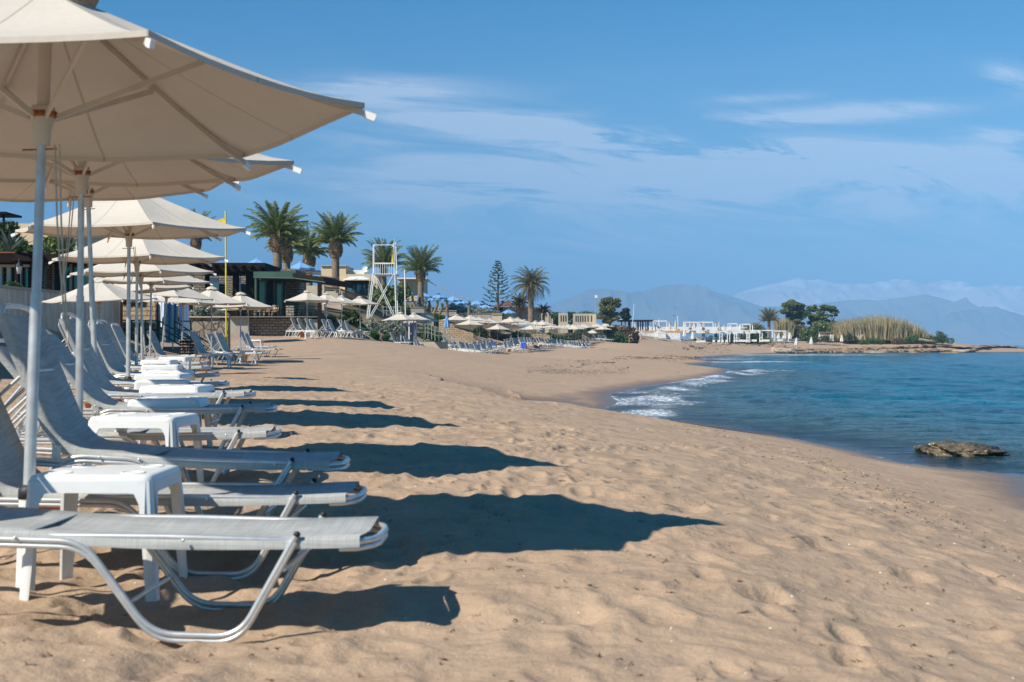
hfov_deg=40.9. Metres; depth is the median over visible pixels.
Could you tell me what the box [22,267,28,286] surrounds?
glass door
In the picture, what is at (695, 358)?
seaweed drift
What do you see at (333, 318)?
bush
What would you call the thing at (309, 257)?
palm tree
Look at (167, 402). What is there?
side table
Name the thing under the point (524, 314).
garden house
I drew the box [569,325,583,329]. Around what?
beach umbrella
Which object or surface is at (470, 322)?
beach umbrella
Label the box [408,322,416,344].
changing cabin
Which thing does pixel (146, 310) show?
stone wall
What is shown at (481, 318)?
beach umbrella
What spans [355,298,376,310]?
bush
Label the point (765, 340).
daybed
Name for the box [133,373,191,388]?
side table
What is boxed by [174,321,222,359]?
handrail
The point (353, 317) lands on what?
bush
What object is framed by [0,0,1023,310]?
sky
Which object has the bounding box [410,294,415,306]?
yucca
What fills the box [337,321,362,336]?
sun lounger
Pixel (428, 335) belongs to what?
bush
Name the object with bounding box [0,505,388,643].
sun lounger
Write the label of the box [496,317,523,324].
beach umbrella
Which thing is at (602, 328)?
beach umbrella
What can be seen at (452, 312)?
terrace wall
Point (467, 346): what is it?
sun lounger
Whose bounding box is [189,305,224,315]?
bush
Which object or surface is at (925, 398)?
sea water
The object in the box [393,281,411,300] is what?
bush
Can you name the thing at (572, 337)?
bush
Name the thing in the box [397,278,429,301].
cream house
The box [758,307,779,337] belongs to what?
palm tree
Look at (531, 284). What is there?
palm tree
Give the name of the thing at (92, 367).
sun lounger
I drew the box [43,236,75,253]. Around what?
bush
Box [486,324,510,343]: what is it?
beach umbrella
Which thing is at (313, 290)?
garden wall
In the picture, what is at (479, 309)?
bush
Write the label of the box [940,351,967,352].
shore rock
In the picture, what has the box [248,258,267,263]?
terrace parasol
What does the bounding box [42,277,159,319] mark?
beach umbrella
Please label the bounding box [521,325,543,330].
beach umbrella
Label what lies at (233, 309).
beach umbrella
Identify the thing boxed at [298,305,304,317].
veranda chair
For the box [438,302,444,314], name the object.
yucca
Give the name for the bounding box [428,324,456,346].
handrail
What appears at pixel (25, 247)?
bush
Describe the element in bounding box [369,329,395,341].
bush
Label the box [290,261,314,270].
terrace parasol
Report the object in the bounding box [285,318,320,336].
sun lounger
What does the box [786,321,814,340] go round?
bush
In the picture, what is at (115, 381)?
sun lounger
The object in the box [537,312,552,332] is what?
slit wall
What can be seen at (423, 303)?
bush
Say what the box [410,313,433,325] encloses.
terrace wall
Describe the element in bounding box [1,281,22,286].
bush
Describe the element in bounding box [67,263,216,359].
beach umbrella
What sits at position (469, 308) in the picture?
yucca
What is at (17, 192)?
beach umbrella
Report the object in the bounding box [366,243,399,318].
lifeguard tower
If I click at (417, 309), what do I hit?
terrace wall
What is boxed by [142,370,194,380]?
side table
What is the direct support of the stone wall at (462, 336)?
on the sand
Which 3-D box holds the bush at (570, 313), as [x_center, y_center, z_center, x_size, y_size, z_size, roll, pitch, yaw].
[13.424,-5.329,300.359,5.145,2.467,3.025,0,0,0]
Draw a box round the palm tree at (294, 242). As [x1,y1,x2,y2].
[265,218,312,268]
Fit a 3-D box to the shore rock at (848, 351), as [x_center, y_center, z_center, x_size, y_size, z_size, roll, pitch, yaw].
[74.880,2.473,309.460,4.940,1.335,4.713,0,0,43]
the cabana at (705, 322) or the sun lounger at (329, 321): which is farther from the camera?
the cabana at (705, 322)
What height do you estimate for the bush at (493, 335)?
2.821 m
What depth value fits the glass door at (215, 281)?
114.40 m
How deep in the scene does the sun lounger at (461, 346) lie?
133.13 m
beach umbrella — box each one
[0,0,376,590]
[0,153,301,464]
[0,181,239,354]
[11,197,250,401]
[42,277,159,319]
[48,237,228,371]
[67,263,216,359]
[94,276,212,355]
[113,284,193,355]
[138,285,228,352]
[143,288,214,349]
[172,286,249,358]
[207,292,274,357]
[220,307,276,336]
[285,290,329,336]
[314,293,345,337]
[322,295,360,336]
[339,296,380,337]
[381,312,419,343]
[405,314,440,340]
[407,312,429,344]
[443,314,467,321]
[455,319,482,331]
[465,315,483,320]
[476,317,493,336]
[478,318,500,323]
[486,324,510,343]
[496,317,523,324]
[512,319,537,325]
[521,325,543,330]
[526,320,546,338]
[534,320,554,338]
[545,323,559,337]
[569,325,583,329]
[580,324,593,338]
[592,323,604,334]
[594,327,611,329]
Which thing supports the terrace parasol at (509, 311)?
on the sand
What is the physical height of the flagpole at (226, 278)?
6.524 m
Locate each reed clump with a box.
[772,316,795,336]
[828,313,934,340]
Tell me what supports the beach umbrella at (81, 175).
on the sand
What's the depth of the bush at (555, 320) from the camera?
285.52 m
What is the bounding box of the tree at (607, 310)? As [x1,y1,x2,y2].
[596,296,621,325]
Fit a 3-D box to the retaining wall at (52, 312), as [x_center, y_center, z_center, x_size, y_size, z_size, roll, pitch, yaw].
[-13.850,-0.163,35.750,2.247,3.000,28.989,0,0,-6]
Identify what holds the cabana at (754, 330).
on the sand
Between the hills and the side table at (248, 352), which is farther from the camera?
the hills
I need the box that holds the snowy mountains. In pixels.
[732,277,1023,314]
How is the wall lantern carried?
attached to the bungalow
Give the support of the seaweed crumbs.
on the sand
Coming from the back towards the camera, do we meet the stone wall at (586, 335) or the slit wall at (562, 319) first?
the slit wall at (562, 319)
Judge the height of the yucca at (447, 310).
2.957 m
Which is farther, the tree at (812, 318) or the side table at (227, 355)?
the tree at (812, 318)
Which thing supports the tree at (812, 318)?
on the sand
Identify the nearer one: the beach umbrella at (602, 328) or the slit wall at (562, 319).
the beach umbrella at (602, 328)
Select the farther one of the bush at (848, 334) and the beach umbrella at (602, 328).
the bush at (848, 334)
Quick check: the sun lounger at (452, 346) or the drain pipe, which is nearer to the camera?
the drain pipe
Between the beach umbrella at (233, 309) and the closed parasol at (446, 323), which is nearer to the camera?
the beach umbrella at (233, 309)
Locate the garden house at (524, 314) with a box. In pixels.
[515,307,541,321]
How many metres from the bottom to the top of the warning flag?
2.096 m
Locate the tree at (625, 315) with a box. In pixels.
[619,307,631,325]
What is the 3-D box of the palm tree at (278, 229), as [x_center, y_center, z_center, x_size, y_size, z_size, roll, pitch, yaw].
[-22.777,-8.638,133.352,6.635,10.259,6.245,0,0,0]
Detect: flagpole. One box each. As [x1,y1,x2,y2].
[225,211,226,342]
[404,269,405,314]
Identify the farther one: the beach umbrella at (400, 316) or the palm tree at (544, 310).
the palm tree at (544, 310)
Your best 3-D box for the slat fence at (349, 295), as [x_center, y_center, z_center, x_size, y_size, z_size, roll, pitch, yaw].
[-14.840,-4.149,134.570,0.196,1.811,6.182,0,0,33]
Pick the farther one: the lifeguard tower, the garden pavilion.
the garden pavilion
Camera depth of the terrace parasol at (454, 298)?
208.90 m
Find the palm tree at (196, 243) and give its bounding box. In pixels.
[174,208,216,249]
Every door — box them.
[12,267,14,281]
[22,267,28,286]
[54,264,86,291]
[210,278,218,290]
[259,282,285,316]
[410,324,414,341]
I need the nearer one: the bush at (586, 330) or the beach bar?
the bush at (586, 330)
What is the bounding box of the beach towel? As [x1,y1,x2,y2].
[521,342,526,348]
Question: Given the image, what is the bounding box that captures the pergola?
[0,212,21,221]
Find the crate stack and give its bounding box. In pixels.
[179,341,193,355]
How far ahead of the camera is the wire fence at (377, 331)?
115.55 m
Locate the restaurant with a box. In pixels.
[164,263,352,336]
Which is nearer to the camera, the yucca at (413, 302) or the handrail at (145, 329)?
the handrail at (145, 329)
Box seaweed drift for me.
[526,339,786,436]
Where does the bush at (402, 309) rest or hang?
on the sand
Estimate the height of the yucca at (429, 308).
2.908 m
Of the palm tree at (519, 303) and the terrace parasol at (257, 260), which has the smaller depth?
the terrace parasol at (257, 260)
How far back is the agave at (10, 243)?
62.03 m
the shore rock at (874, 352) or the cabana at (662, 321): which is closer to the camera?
the shore rock at (874, 352)
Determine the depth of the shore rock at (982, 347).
332.71 m
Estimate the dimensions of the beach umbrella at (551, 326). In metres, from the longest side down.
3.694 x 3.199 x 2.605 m
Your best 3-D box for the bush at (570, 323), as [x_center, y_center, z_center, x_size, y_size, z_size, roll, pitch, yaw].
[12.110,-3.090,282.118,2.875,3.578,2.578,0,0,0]
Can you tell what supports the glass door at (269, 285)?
in the restaurant
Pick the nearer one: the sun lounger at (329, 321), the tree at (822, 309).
the sun lounger at (329, 321)
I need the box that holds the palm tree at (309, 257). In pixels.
[293,226,328,285]
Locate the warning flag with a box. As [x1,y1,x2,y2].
[391,248,393,262]
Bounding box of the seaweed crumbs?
[0,371,1021,681]
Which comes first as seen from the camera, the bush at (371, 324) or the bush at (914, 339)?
the bush at (371, 324)
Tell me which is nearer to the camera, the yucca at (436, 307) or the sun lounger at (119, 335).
the sun lounger at (119, 335)
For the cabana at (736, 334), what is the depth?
308.53 m
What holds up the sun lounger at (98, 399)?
on the sand
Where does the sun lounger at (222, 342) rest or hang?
on the sand
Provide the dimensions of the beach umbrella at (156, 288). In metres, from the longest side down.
3.585 x 3.366 x 2.166 m
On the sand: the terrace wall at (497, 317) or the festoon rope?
the terrace wall at (497, 317)
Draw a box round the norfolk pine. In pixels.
[481,260,514,309]
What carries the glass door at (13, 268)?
in the bungalow
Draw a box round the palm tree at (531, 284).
[510,266,549,322]
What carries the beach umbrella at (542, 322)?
on the sand
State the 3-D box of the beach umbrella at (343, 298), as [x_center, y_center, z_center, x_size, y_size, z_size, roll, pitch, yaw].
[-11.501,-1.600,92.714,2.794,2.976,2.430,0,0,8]
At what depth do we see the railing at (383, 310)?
134.61 m
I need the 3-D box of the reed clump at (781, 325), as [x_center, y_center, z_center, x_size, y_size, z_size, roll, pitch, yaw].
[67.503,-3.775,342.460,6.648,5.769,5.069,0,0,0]
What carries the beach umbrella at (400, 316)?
on the sand
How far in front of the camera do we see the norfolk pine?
209.43 m
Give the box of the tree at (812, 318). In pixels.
[803,304,823,327]
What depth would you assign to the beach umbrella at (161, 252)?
22.81 m
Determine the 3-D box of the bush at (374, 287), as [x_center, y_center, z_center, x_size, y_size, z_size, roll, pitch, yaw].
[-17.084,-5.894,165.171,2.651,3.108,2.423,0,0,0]
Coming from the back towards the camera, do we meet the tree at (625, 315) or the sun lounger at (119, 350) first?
the tree at (625, 315)
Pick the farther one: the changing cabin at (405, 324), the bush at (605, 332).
the bush at (605, 332)
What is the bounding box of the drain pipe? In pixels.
[120,301,122,329]
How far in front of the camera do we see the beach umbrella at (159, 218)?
17.75 m
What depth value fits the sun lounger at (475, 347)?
140.90 m
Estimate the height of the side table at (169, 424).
0.524 m
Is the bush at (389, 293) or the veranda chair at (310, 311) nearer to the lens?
the veranda chair at (310, 311)
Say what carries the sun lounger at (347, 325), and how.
on the sand
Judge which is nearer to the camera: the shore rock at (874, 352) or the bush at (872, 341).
the shore rock at (874, 352)
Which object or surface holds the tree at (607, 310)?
on the sand
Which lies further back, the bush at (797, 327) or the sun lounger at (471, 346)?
the bush at (797, 327)
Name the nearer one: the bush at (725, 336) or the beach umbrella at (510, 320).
the beach umbrella at (510, 320)
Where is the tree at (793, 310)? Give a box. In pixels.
[780,299,806,324]
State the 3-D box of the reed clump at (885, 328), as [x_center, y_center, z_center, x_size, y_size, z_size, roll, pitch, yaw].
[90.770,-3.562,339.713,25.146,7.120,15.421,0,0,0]
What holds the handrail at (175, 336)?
on the sand
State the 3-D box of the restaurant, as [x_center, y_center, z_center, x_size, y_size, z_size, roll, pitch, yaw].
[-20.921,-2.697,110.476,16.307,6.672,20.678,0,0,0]
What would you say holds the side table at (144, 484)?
on the sand
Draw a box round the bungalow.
[0,251,104,291]
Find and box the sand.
[0,287,1023,681]
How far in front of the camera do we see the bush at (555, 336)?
221.13 m
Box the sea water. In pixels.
[603,345,1023,475]
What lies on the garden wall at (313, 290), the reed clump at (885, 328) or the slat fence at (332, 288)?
the slat fence at (332, 288)
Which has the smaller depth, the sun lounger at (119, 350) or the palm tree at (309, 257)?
the sun lounger at (119, 350)
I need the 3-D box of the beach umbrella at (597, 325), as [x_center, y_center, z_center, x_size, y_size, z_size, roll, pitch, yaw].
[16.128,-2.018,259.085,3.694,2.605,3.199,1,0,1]
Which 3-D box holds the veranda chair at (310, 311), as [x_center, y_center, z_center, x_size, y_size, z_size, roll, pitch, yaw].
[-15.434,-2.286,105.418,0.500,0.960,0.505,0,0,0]
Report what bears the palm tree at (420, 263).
on the sand
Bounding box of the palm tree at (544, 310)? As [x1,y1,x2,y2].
[536,303,551,320]
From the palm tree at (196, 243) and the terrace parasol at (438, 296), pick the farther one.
the terrace parasol at (438, 296)
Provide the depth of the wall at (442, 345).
125.09 m
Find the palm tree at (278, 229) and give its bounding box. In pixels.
[243,200,310,268]
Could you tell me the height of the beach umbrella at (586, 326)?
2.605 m
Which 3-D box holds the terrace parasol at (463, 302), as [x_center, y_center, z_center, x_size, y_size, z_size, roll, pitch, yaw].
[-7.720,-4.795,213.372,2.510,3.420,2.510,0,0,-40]
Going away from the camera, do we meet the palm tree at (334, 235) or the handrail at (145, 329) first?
the handrail at (145, 329)
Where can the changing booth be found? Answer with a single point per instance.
(171, 314)
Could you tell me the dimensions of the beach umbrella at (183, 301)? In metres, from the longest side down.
3.585 x 3.366 x 2.166 m
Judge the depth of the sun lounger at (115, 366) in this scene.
19.84 m
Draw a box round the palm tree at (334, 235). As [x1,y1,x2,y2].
[308,211,364,290]
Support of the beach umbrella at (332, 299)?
on the sand
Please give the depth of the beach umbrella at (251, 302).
60.00 m
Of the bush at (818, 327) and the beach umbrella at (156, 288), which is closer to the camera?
the beach umbrella at (156, 288)
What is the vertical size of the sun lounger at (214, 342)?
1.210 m
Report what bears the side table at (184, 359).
on the sand
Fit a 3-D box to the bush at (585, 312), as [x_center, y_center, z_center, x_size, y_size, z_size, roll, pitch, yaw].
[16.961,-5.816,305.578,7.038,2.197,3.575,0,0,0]
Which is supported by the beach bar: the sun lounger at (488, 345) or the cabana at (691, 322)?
the cabana at (691, 322)
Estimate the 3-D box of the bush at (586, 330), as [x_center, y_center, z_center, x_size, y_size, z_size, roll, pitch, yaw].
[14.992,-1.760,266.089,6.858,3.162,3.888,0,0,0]
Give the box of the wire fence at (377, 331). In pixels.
[357,328,389,340]
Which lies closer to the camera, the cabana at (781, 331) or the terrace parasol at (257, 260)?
the terrace parasol at (257, 260)
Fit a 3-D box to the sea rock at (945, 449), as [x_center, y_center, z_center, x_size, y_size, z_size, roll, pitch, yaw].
[7.702,1.903,23.358,1.472,0.421,1.899,0,0,0]
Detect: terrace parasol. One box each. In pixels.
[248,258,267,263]
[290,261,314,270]
[415,293,432,298]
[430,293,446,307]
[444,296,462,303]
[455,299,467,304]
[471,300,484,305]
[502,309,515,316]
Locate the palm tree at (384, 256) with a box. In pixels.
[361,237,407,285]
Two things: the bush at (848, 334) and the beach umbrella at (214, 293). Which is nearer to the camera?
the beach umbrella at (214, 293)
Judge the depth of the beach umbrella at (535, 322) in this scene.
193.01 m
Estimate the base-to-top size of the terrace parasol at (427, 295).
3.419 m
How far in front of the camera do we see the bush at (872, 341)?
325.21 m
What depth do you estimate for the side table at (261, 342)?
73.37 m
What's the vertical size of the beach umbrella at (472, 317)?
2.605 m
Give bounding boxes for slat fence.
[300,270,320,274]
[320,275,339,289]
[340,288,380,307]
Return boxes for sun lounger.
[0,303,349,516]
[0,339,281,481]
[0,396,367,579]
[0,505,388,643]
[16,329,277,448]
[21,312,255,431]
[58,322,144,358]
[69,316,229,388]
[71,320,219,389]
[73,320,211,390]
[110,324,183,361]
[111,323,206,378]
[139,330,208,365]
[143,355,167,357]
[187,330,244,364]
[204,333,246,361]
[206,331,267,363]
[232,330,276,354]
[236,332,282,356]
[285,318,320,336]
[291,318,326,337]
[299,318,334,337]
[306,319,337,336]
[316,319,349,336]
[323,319,351,336]
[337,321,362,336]
[340,320,370,337]
[387,332,413,343]
[403,336,426,346]
[448,341,457,350]
[455,342,469,351]
[463,342,482,351]
[468,344,485,351]
[473,344,490,352]
[486,342,500,351]
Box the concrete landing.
[152,347,197,353]
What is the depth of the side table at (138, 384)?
15.71 m
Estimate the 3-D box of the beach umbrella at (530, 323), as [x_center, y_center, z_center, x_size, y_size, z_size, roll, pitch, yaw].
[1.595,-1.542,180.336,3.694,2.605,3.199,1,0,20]
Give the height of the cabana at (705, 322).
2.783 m
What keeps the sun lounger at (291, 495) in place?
on the sand
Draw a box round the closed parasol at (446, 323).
[444,315,449,327]
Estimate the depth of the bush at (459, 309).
194.33 m
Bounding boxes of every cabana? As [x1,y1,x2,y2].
[654,321,669,330]
[683,322,699,332]
[698,322,715,333]
[719,331,729,342]
[727,323,739,333]
[734,330,746,342]
[740,324,752,333]
[747,330,762,341]
[772,331,788,341]
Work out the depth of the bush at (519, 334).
203.51 m
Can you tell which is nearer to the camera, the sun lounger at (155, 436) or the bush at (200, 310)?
the sun lounger at (155, 436)
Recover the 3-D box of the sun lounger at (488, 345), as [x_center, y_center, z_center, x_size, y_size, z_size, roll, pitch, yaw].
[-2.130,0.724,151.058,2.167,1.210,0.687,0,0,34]
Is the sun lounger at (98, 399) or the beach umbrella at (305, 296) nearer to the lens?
the sun lounger at (98, 399)
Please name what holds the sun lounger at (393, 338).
on the sand
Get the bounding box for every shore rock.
[840,349,852,352]
[867,351,883,352]
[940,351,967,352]
[948,349,971,351]
[969,346,988,348]
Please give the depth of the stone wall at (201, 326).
68.58 m
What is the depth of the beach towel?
164.75 m
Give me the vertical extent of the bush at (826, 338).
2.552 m
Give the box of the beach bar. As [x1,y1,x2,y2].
[617,319,760,339]
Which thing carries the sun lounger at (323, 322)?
on the sand
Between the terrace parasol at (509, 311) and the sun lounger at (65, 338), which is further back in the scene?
the terrace parasol at (509, 311)
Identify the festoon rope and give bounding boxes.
[425,279,474,300]
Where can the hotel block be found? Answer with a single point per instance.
(345, 271)
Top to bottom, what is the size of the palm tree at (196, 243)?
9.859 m
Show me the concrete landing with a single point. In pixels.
(175, 350)
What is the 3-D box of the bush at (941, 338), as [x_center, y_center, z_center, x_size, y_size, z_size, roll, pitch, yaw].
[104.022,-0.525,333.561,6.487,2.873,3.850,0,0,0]
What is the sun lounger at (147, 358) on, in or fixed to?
on the sand
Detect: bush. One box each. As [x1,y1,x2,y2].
[0,219,23,248]
[0,239,44,253]
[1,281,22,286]
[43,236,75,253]
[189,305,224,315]
[325,314,336,324]
[337,310,366,330]
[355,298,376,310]
[362,279,376,299]
[362,317,377,327]
[369,283,403,313]
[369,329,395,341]
[375,320,406,335]
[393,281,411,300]
[396,303,410,315]
[409,298,434,312]
[417,324,442,341]
[429,313,450,326]
[443,303,472,316]
[472,306,499,312]
[472,326,488,338]
[487,329,510,340]
[507,330,532,339]
[531,331,563,342]
[552,312,560,325]
[560,331,598,340]
[568,311,575,318]
[568,317,572,332]
[572,327,595,336]
[576,310,599,319]
[589,324,618,334]
[607,332,630,342]
[609,325,639,342]
[688,334,761,343]
[735,334,773,342]
[737,322,766,336]
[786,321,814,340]
[796,319,832,340]
[806,334,839,343]
[840,332,857,340]
[857,337,885,344]
[890,337,904,344]
[900,333,932,344]
[930,334,954,343]
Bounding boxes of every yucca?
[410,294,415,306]
[427,299,430,312]
[433,299,438,313]
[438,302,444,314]
[445,298,450,317]
[467,301,470,316]
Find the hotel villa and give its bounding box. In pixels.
[18,224,106,249]
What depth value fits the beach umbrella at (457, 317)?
158.27 m
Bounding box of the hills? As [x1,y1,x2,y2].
[517,284,1023,344]
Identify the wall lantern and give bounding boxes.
[15,260,22,273]
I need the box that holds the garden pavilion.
[343,276,372,295]
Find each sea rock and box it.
[914,440,1008,465]
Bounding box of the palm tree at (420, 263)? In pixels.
[398,244,442,300]
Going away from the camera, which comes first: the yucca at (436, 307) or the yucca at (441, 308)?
the yucca at (441, 308)
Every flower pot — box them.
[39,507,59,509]
[83,402,91,419]
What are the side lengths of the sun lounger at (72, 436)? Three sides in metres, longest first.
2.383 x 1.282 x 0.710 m
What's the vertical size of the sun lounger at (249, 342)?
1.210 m
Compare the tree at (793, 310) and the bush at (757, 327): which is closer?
the bush at (757, 327)
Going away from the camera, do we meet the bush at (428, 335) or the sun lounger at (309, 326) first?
the sun lounger at (309, 326)
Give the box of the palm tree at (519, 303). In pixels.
[507,292,527,318]
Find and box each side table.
[19,464,187,601]
[88,412,203,481]
[127,396,212,446]
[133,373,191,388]
[134,379,189,389]
[139,359,177,371]
[139,384,216,426]
[141,364,183,371]
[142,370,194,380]
[159,357,192,369]
[209,353,231,367]
[239,351,258,363]
[251,340,263,347]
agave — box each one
[0,227,32,251]
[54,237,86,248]
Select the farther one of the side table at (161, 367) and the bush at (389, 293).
the bush at (389, 293)
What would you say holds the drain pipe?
attached to the retaining wall at (52, 312)
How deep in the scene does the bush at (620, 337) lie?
252.75 m
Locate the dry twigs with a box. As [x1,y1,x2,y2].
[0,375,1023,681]
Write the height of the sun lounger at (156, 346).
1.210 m
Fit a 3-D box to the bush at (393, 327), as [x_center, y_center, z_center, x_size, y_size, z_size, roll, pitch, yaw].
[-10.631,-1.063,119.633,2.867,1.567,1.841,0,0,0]
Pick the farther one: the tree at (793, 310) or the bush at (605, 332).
the tree at (793, 310)
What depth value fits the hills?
7970.69 m
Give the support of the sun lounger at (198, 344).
on the sand
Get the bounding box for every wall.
[0,285,119,332]
[123,301,157,346]
[189,316,231,350]
[306,286,342,310]
[410,307,424,312]
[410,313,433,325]
[416,342,447,348]
[436,310,456,315]
[439,319,473,345]
[457,313,501,319]
[492,314,501,321]
[533,333,549,342]
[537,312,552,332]
[558,313,567,332]
[573,314,595,332]
[582,332,590,340]
[819,332,832,335]
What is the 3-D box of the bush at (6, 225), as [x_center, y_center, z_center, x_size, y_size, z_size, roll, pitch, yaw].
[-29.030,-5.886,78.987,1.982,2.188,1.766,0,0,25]
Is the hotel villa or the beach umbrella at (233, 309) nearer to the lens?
the beach umbrella at (233, 309)
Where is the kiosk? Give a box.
[493,301,514,319]
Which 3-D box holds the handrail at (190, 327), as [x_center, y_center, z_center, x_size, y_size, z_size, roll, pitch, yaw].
[-15.020,-0.276,62.866,0.730,1.315,0.080,0,0,0]
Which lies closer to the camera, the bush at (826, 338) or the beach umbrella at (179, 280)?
the beach umbrella at (179, 280)
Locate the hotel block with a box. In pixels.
[320,265,380,289]
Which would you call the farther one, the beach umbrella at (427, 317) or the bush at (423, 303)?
the bush at (423, 303)
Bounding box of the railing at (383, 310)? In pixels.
[382,307,400,315]
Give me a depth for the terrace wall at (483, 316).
193.05 m
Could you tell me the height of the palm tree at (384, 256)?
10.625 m
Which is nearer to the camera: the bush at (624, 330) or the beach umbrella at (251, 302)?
the beach umbrella at (251, 302)
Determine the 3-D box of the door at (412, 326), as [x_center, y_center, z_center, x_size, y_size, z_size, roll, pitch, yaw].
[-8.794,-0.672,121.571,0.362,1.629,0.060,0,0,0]
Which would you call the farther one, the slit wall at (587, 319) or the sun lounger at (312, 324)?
the slit wall at (587, 319)
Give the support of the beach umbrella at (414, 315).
on the sand
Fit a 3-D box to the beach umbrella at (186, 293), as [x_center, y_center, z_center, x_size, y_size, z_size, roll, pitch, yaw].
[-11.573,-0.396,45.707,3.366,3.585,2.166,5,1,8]
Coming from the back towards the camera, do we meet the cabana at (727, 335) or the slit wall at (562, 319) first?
the cabana at (727, 335)
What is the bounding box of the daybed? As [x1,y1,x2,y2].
[760,337,769,341]
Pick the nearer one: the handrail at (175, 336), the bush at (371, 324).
the handrail at (175, 336)
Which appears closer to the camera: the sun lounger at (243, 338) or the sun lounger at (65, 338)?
the sun lounger at (65, 338)
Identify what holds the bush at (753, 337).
on the sand
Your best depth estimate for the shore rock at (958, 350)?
317.91 m
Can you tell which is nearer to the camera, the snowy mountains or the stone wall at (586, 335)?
the stone wall at (586, 335)
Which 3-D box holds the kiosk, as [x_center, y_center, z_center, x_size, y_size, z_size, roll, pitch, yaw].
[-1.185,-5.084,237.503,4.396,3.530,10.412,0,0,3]
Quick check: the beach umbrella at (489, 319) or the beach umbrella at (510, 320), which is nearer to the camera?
the beach umbrella at (510, 320)
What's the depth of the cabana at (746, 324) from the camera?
317.43 m
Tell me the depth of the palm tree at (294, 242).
141.87 m
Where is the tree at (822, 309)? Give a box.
[816,304,839,327]
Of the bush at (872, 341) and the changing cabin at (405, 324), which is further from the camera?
the bush at (872, 341)
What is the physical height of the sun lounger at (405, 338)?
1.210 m
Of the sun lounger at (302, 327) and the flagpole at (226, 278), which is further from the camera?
the sun lounger at (302, 327)
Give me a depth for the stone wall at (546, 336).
198.12 m
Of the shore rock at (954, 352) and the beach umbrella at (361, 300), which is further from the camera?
the shore rock at (954, 352)
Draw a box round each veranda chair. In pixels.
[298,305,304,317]
[307,305,313,317]
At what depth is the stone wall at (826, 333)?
340.37 m
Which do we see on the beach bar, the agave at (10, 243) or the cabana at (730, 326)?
the cabana at (730, 326)
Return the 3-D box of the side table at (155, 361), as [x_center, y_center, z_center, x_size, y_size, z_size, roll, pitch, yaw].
[-6.839,0.623,26.669,0.654,0.524,0.654,0,0,0]
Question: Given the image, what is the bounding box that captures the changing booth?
[152,295,188,348]
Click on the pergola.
(3, 215)
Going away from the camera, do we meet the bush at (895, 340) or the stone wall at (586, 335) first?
the stone wall at (586, 335)
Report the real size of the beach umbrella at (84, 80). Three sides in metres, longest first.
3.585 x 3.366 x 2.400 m
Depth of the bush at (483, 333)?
185.35 m
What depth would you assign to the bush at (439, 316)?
165.10 m
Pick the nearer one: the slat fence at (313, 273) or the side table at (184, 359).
the side table at (184, 359)
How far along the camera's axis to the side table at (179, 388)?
13.30 m
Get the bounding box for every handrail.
[123,320,159,345]
[159,321,208,357]
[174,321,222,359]
[178,321,191,346]
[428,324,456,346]
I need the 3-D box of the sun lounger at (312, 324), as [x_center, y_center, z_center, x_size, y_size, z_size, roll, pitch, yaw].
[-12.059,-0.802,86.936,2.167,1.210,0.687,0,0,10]
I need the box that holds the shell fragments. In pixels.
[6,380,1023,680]
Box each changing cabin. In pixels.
[400,322,407,341]
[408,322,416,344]

